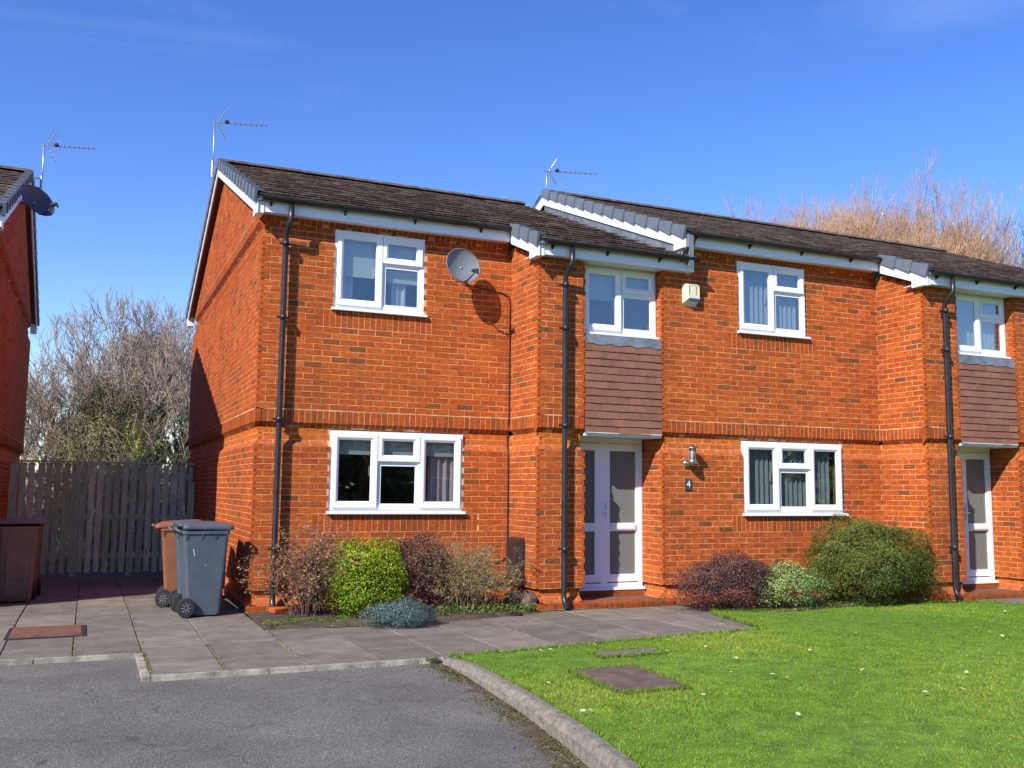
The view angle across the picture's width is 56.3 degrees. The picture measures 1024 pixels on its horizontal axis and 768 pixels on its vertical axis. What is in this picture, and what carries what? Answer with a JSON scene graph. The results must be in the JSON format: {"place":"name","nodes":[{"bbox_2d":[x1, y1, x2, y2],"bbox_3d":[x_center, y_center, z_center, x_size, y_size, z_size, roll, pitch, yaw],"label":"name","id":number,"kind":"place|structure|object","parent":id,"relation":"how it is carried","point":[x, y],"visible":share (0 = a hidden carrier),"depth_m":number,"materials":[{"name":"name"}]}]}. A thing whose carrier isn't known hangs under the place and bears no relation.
{"place":"outdoors","nodes":[
{"label":"outdoors","id":0,"kind":"place"},
{"bbox_2d":[0,659,587,767],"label":"driveway","id":1,"kind":"structure","parent":0,"point":[118,713],"depth_m":6.36,"materials":[{"name":"grey asphalt"}]},
{"bbox_2d":[417,664,585,767],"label":"grit","id":2,"kind":"object","parent":1,"relation":"on","point":[520,717],"visible":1,"depth_m":6.63,"materials":[{"name":"gravel"}]},
{"bbox_2d":[442,658,640,767],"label":"kerb","id":3,"kind":"structure","parent":1,"relation":"on","point":[581,743],"depth_m":6.22,"materials":[{"name":"concrete"}]},
{"bbox_2d":[0,571,755,681],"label":"pavement","id":4,"kind":"structure","parent":0,"point":[237,640],"depth_m":9.79,"materials":[{"name":"grey concrete"}]},
{"bbox_2d":[0,519,42,601],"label":"wheelie bin","id":5,"kind":"object","parent":4,"relation":"on","point":[19,538],"visible":1,"depth_m":12.28,"materials":[{"name":"plastic"}]},
{"bbox_2d":[7,518,45,594],"bbox_3d":[-6.733,2.381,13.135,0.546,1.066,0.649,4,-7,-26],"label":"wheelie bin","id":6,"kind":"object","parent":4,"relation":"on","point":[38,586],"visible":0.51,"depth_m":13.04,"materials":[{"name":"plastic"}]},
{"bbox_2d":[3,625,85,641],"bbox_3d":[-4.688,2.512,9.636,0.720,0.060,0.780,3,-7,-24],"label":"inspection cover","id":7,"kind":"object","parent":4,"relation":"on","point":[41,632],"visible":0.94,"depth_m":9.51,"materials":[{"name":"metal"}]},
{"bbox_2d":[7,460,194,576],"bbox_3d":[-7.337,2.407,17.107,3.151,2.030,0.175,3,-7,-24],"label":"wooden fence","id":8,"kind":"object","parent":4,"relation":"on","point":[75,541],"visible":0.73,"depth_m":17.06,"materials":[{"name":"grey wood"}]},
{"bbox_2d":[152,519,202,607],"bbox_3d":[-4.255,2.263,12.147,0.638,1.070,0.549,3,-7,-18],"label":"wheelie bin","id":9,"kind":"object","parent":4,"relation":"on","point":[169,567],"visible":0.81,"depth_m":11.92,"materials":[{"name":"plastic"}]},
{"bbox_2d":[168,520,216,611],"bbox_3d":[-3.875,2.205,11.655,0.649,1.066,0.546,3,-7,-22],"label":"wheelie bin","id":10,"kind":"object","parent":4,"relation":"on","point":[174,593],"visible":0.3,"depth_m":11.41,"materials":[{"name":"plastic"}]},
{"bbox_2d":[172,522,233,617],"bbox_3d":[-3.622,2.146,11.135,0.650,1.066,0.549,4,-7,-26],"label":"wheelie bin","id":11,"kind":"object","parent":4,"relation":"on","point":[203,549],"visible":1,"depth_m":10.96,"materials":[{"name":"plastic"}]},
{"bbox_2d":[71,599,587,673],"bbox_3d":[-2.534,2.550,9.919,6.585,0.034,4.794,0,-6,5],"label":"moss","id":12,"kind":"object","parent":4,"relation":"on","point":[149,666],"visible":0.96,"depth_m":8.84,"materials":[{"name":"green plant"}]},
{"bbox_2d":[246,602,531,629],"bbox_3d":[-1.322,2.699,11.250,3.370,0.044,1.500,3,-7,-24],"label":"planting bed","id":13,"kind":"object","parent":4,"relation":"on","point":[255,617],"visible":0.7,"depth_m":10.80,"materials":[{"name":"soil"}]},
{"bbox_2d":[268,606,290,613],"bbox_3d":[-2.674,2.605,11.022,0.140,0.050,0.220,3,-6,44],"label":"loose brick","id":14,"kind":"object","parent":13,"relation":"on","point":[279,610],"visible":0.86,"depth_m":10.96,"materials":[{"name":"orange brick"}]},
{"bbox_2d":[236,513,379,615],"bbox_3d":[-2.334,2.087,11.040,1.748,1.201,1.618,3,-7,-24],"label":"rose shrub","id":15,"kind":"object","parent":13,"relation":"on","point":[313,564],"visible":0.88,"depth_m":10.86,"materials":[{"name":"brown plant"}]},
{"bbox_2d":[261,615,354,624],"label":"ground cover","id":16,"kind":"object","parent":13,"relation":"on","point":[316,618],"visible":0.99,"depth_m":10.39,"materials":[{"name":"green plant"}]},
{"bbox_2d":[322,534,410,617],"bbox_3d":[-1.689,2.210,10.999,1.067,0.963,0.993,3,-7,-24],"label":"golden euonymus","id":17,"kind":"object","parent":13,"relation":"on","point":[385,589],"visible":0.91,"depth_m":10.80,"materials":[{"name":"green plant"}]},
{"bbox_2d":[356,595,441,628],"bbox_3d":[-1.212,2.458,10.373,0.990,0.344,0.704,3,-7,-24],"label":"blue juniper","id":18,"kind":"object","parent":13,"relation":"on","point":[418,616],"visible":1,"depth_m":10.24,"materials":[{"name":"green plant"}]},
{"bbox_2d":[374,526,454,609],"bbox_3d":[-1.247,2.236,11.551,1.133,1.041,1.024,3,-7,-24],"label":"brown shrub","id":19,"kind":"object","parent":13,"relation":"on","point":[413,559],"visible":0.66,"depth_m":11.36,"materials":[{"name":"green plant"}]},
{"bbox_2d":[397,530,538,611],"bbox_3d":[-0.678,2.389,11.792,1.961,1.159,1.811,3,-7,-24],"label":"straw shrub","id":20,"kind":"object","parent":13,"relation":"on","point":[465,573],"visible":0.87,"depth_m":11.54,"materials":[{"name":"brown plant"}]},
{"bbox_2d":[427,600,537,614],"bbox_3d":[-0.359,2.674,11.405,1.370,0.115,0.526,3,-7,-24],"label":"ground cover","id":21,"kind":"object","parent":13,"relation":"on","point":[483,607],"visible":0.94,"depth_m":11.37,"materials":[{"name":"green plant"}]},
{"bbox_2d":[503,588,521,607],"bbox_3d":[0.030,2.703,12.068,0.270,0.250,0.261,-4,-8,38],"label":"stone","id":22,"kind":"object","parent":13,"relation":"on","point":[517,597],"visible":0.45,"depth_m":11.97,"materials":[{"name":"grey stone"}]},
{"bbox_2d":[519,589,536,610],"bbox_3d":[0.201,2.682,11.883,0.228,0.254,0.236,-1,-6,12],"label":"stone","id":23,"kind":"object","parent":13,"relation":"on","point":[529,597],"visible":0.79,"depth_m":11.81,"materials":[{"name":"grey stone"}]},
{"bbox_2d":[671,595,926,611],"bbox_3d":[4.004,2.930,12.760,3.750,0.033,1.200,3,-7,-24],"label":"planting bed","id":24,"kind":"object","parent":4,"relation":"on","point":[801,606],"visible":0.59,"depth_m":12.48,"materials":[{"name":"soil"}]},
{"bbox_2d":[668,547,794,611],"bbox_3d":[2.834,2.480,12.186,1.796,0.786,1.065,1,-6,-2],"label":"purple berberis","id":25,"kind":"object","parent":24,"relation":"on","point":[714,580],"visible":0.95,"depth_m":11.95,"materials":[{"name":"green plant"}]},
{"bbox_2d":[750,558,833,611],"bbox_3d":[3.552,2.563,12.280,1.132,0.659,0.958,3,-7,-24],"label":"variegated shrub","id":26,"kind":"object","parent":24,"relation":"on","point":[806,582],"visible":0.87,"depth_m":12.09,"materials":[{"name":"green plant"}]},
{"bbox_2d":[795,596,931,606],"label":"ground cover","id":27,"kind":"object","parent":24,"relation":"on","point":[835,604],"visible":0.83,"depth_m":12.65,"materials":[{"name":"green plant"}]},
{"bbox_2d":[802,513,948,606],"bbox_3d":[4.860,2.370,12.961,2.047,1.224,1.576,1,-6,-7],"label":"dark conifer shrub","id":28,"kind":"object","parent":24,"relation":"on","point":[877,548],"visible":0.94,"depth_m":12.67,"materials":[{"name":"green plant"}]},
{"bbox_2d":[25,492,961,621],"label":"ground","id":29,"kind":"structure","parent":0,"point":[141,570],"depth_m":20.32,"materials":[{"name":"brown soil"}]},
{"bbox_2d":[0,165,39,519],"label":"brick house","id":30,"kind":"structure","parent":29,"relation":"on","point":[19,302],"depth_m":15.84,"materials":[{"name":"brick"}]},
{"bbox_2d":[18,185,58,215],"bbox_3d":[-7.138,-2.757,14.365,0.629,0.474,0.504,3,-7,-24],"label":"satellite dish","id":31,"kind":"object","parent":30,"relation":"attached to","point":[39,201],"visible":0.97,"depth_m":14.40,"materials":[{"name":"black metal"}]},
{"bbox_2d":[35,130,94,189],"bbox_3d":[-7.581,-3.744,16.218,0.900,1.057,0.300,2,-6,-12],"label":"tv aerial","id":32,"kind":"object","parent":30,"relation":"attached to","point":[52,156],"visible":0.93,"depth_m":16.18,"materials":[{"name":"metal"}]},
{"bbox_2d":[19,324,186,547],"bbox_3d":[-12.553,1.406,25.852,7.621,6.646,7.754,3,-7,-24],"label":"bare tree","id":33,"kind":"object","parent":29,"relation":"on","point":[39,406],"visible":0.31,"depth_m":24.10,"materials":[{"name":"brown plant"}]},
{"bbox_2d":[17,388,190,573],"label":"brambles","id":34,"kind":"object","parent":29,"relation":"on","point":[86,507],"visible":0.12,"depth_m":20.71,"materials":[{"name":"brown plant"}]},
{"bbox_2d":[24,460,186,570],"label":"undergrowth","id":35,"kind":"object","parent":29,"relation":"on","point":[103,520],"visible":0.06,"depth_m":20.89,"materials":[{"name":"green plant"}]},
{"bbox_2d":[22,361,189,558],"bbox_3d":[-9.899,2.079,23.954,6.195,5.360,5.403,0,-6,5],"label":"overgrown mound","id":36,"kind":"object","parent":29,"relation":"on","point":[77,450],"visible":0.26,"depth_m":23.56,"materials":[{"name":"green plant"}]},
{"bbox_2d":[44,418,185,548],"bbox_3d":[-9.397,2.433,22.303,2.644,3.455,3.800,-1,-7,15],"label":"lime shrub","id":37,"kind":"object","parent":29,"relation":"on","point":[136,449],"visible":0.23,"depth_m":22.62,"materials":[{"name":"green plant"}]},
{"bbox_2d":[46,284,192,545],"bbox_3d":[-11.660,1.108,28.456,4.263,7.865,7.499,6,-8,-41],"label":"bare tree","id":38,"kind":"object","parent":29,"relation":"on","point":[144,334],"visible":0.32,"depth_m":27.25,"materials":[{"name":"brown plant"}]},
{"bbox_2d":[45,302,195,551],"bbox_3d":[-9.445,1.408,25.255,5.379,7.313,4.902,3,-7,-24],"label":"bare tree","id":39,"kind":"object","parent":29,"relation":"on","point":[182,394],"visible":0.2,"depth_m":24.95,"materials":[{"name":"brown plant"}]},
{"bbox_2d":[76,296,196,510],"bbox_3d":[-10.579,1.222,29.524,5.822,7.836,6.236,-3,-7,31],"label":"bare tree","id":40,"kind":"object","parent":29,"relation":"on","point":[180,320],"visible":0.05,"depth_m":28.44,"materials":[{"name":"brown plant"}]},
{"bbox_2d":[184,158,700,612],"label":"brick house","id":41,"kind":"structure","parent":29,"relation":"on","point":[350,362],"depth_m":12.48,"materials":[{"name":"brick"}]},
{"bbox_2d":[211,108,266,177],"bbox_3d":[-4.555,-3.988,15.925,0.900,1.187,0.300,2,-6,-12],"label":"tv aerial","id":42,"kind":"object","parent":41,"relation":"attached to","point":[212,160],"visible":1,"depth_m":15.86,"materials":[{"name":"metal"}]},
{"bbox_2d":[331,229,426,317],"bbox_3d":[-1.723,-1.415,12.408,1.255,1.045,0.245,3,-7,-24],"label":"window","id":43,"kind":"structure","parent":41,"relation":"in","point":[397,261],"depth_m":12.39,"materials":[{"name":"plastic"}]},
{"bbox_2d":[326,430,465,513],"bbox_3d":[-1.492,1.154,12.274,1.820,1.055,0.315,3,-7,-24],"label":"window","id":44,"kind":"structure","parent":41,"relation":"in","point":[444,452],"depth_m":12.28,"materials":[{"name":"plastic"}]},
{"bbox_2d":[446,248,479,281],"bbox_3d":[-0.581,-1.545,12.524,0.454,0.476,0.536,-1,-6,14],"label":"satellite dish","id":45,"kind":"object","parent":41,"relation":"attached to","point":[463,265],"visible":1,"depth_m":12.54,"materials":[{"name":"grey metal"}]},
{"bbox_2d":[462,282,509,562],"bbox_3d":[-0.372,0.505,12.733,0.718,3.703,0.068,3,-7,-24],"label":"cable","id":46,"kind":"object","parent":41,"relation":"attached to","point":[508,401],"visible":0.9,"depth_m":12.87,"materials":[{"name":"plastic"}]},
{"bbox_2d":[506,536,524,585],"bbox_3d":[0.037,2.286,12.370,0.092,0.600,0.435,3,-7,-24],"label":"meter box","id":47,"kind":"object","parent":41,"relation":"attached to","point":[512,554],"visible":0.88,"depth_m":12.24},
{"bbox_2d":[506,541,517,581],"bbox_3d":[-0.003,2.297,12.360,0.011,0.515,0.340,3,-7,-24],"label":"door","id":48,"kind":"structure","parent":47,"relation":"in","point":[511,553],"depth_m":12.35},
{"bbox_2d":[579,438,644,590],"bbox_3d":[1.268,1.750,12.923,1.145,2.023,0.145,3,-7,-24],"label":"door","id":49,"kind":"structure","parent":41,"relation":"in","point":[612,471],"depth_m":12.98,"materials":[{"name":"plastic"}]},
{"bbox_2d":[584,264,658,338],"bbox_3d":[1.437,-1.093,12.903,1.210,0.945,0.178,3,-7,-24],"label":"window","id":50,"kind":"structure","parent":41,"relation":"in","point":[614,285],"depth_m":12.92,"materials":[{"name":"plastic"}]},
{"bbox_2d":[511,189,1023,603],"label":"brick house","id":51,"kind":"structure","parent":29,"relation":"on","point":[812,379],"depth_m":13.83,"materials":[{"name":"brick"}]},
{"bbox_2d":[544,157,595,188],"bbox_3d":[1.054,-3.695,17.387,0.970,0.809,0.300,1,-6,-6],"label":"tv aerial","id":52,"kind":"object","parent":51,"relation":"attached to","point":[557,170],"visible":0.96,"depth_m":17.37,"materials":[{"name":"metal"}]},
{"bbox_2d":[685,479,691,489],"bbox_3d":[2.377,1.353,12.884,0.100,0.150,0.013,3,-7,-24],"label":"number plate","id":53,"kind":"object","parent":51,"relation":"attached to","point":[688,484],"visible":1,"depth_m":12.88,"materials":[{"name":"plastic"}]},
{"bbox_2d":[683,445,697,466],"bbox_3d":[2.417,0.971,12.843,0.184,0.294,0.197,3,-7,-24],"label":"wall lamp","id":54,"kind":"object","parent":51,"relation":"attached to","point":[691,460],"visible":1,"depth_m":12.80,"materials":[{"name":"metal"}]},
{"bbox_2d":[682,284,699,306],"bbox_3d":[2.462,-1.228,13.153,0.230,0.310,0.089,3,-7,-24],"label":"alarm box","id":55,"kind":"object","parent":51,"relation":"attached to","point":[691,295],"visible":1,"depth_m":13.13,"materials":[{"name":"white plastic"}]},
{"bbox_2d":[736,261,810,339],"bbox_3d":[3.733,-1.197,13.829,1.260,1.045,0.223,3,-7,-24],"label":"window","id":56,"kind":"structure","parent":51,"relation":"in","point":[767,294],"depth_m":13.84,"materials":[{"name":"plastic"}]},
{"bbox_2d":[741,441,848,515],"bbox_3d":[4.008,1.360,13.677,1.840,1.035,0.223,3,-7,-24],"label":"window","id":57,"kind":"structure","parent":51,"relation":"in","point":[781,478],"depth_m":13.68,"materials":[{"name":"plastic"}]},
{"bbox_2d":[957,448,998,583],"bbox_3d":[6.823,1.976,14.399,1.145,2.023,0.145,3,-7,-24],"label":"door","id":58,"kind":"structure","parent":51,"relation":"in","point":[977,501],"depth_m":14.54,"materials":[{"name":"plastic"}]},
{"bbox_2d":[954,293,1010,358],"bbox_3d":[6.983,-0.866,14.400,1.210,0.945,0.223,3,-7,-24],"label":"window","id":59,"kind":"structure","parent":51,"relation":"in","point":[976,318],"depth_m":14.43,"materials":[{"name":"plastic"}]},
{"bbox_2d":[768,194,832,228],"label":"bare tree","id":60,"kind":"object","parent":29,"relation":"on","point":[806,222],"depth_m":46.21,"materials":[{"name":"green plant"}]},
{"bbox_2d":[720,176,912,242],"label":"bare tree","id":61,"kind":"object","parent":29,"relation":"on","point":[851,216],"depth_m":45.94,"materials":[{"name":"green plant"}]},
{"bbox_2d":[763,187,986,259],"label":"bare tree","id":62,"kind":"object","parent":29,"relation":"on","point":[948,249],"visible":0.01,"depth_m":45.35,"materials":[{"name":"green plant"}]},
{"bbox_2d":[775,149,986,255],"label":"bare tree","id":63,"kind":"object","parent":29,"relation":"on","point":[888,217],"visible":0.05,"depth_m":47.71,"materials":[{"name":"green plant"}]},
{"bbox_2d":[816,174,1023,267],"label":"bare tree","id":64,"kind":"object","parent":29,"relation":"on","point":[990,256],"visible":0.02,"depth_m":45.84,"materials":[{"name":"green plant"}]},
{"bbox_2d":[892,224,996,260],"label":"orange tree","id":65,"kind":"object","parent":29,"relation":"on","point":[980,251],"depth_m":48.28,"materials":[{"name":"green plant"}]},
{"bbox_2d":[873,211,1023,268],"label":"bare tree","id":66,"kind":"object","parent":29,"relation":"on","point":[982,241],"visible":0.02,"depth_m":50.31,"materials":[{"name":"brown plant"}]},
{"bbox_2d":[988,208,1023,267],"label":"bare tree","id":67,"kind":"object","parent":29,"relation":"on","point":[1013,241],"visible":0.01,"depth_m":53.80,"materials":[{"name":"brown plant"}]},
{"bbox_2d":[0,0,1023,487],"label":"sky","id":68,"kind":"structure","parent":0,"point":[677,104],"materials":[{"name":"blue"}]},
{"bbox_2d":[448,598,1023,767],"bbox_3d":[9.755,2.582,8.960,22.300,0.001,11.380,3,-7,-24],"label":"lawn","id":69,"kind":"structure","parent":0,"point":[814,754],"depth_m":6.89,"materials":[{"name":"green plant"}]},
{"bbox_2d":[593,648,661,656],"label":"cover slab","id":70,"kind":"structure","parent":69,"relation":"on","point":[613,653],"depth_m":8.71,"materials":[{"name":"grey concrete"}]},
{"bbox_2d":[571,665,688,692],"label":"cover slab","id":71,"kind":"structure","parent":69,"relation":"on","point":[629,677],"depth_m":7.48,"materials":[{"name":"grey concrete"}]},
{"bbox_2d":[984,598,1023,604],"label":"path","id":72,"kind":"structure","parent":0,"point":[1016,600],"depth_m":13.54,"materials":[{"name":"grey concrete"}]}
]}

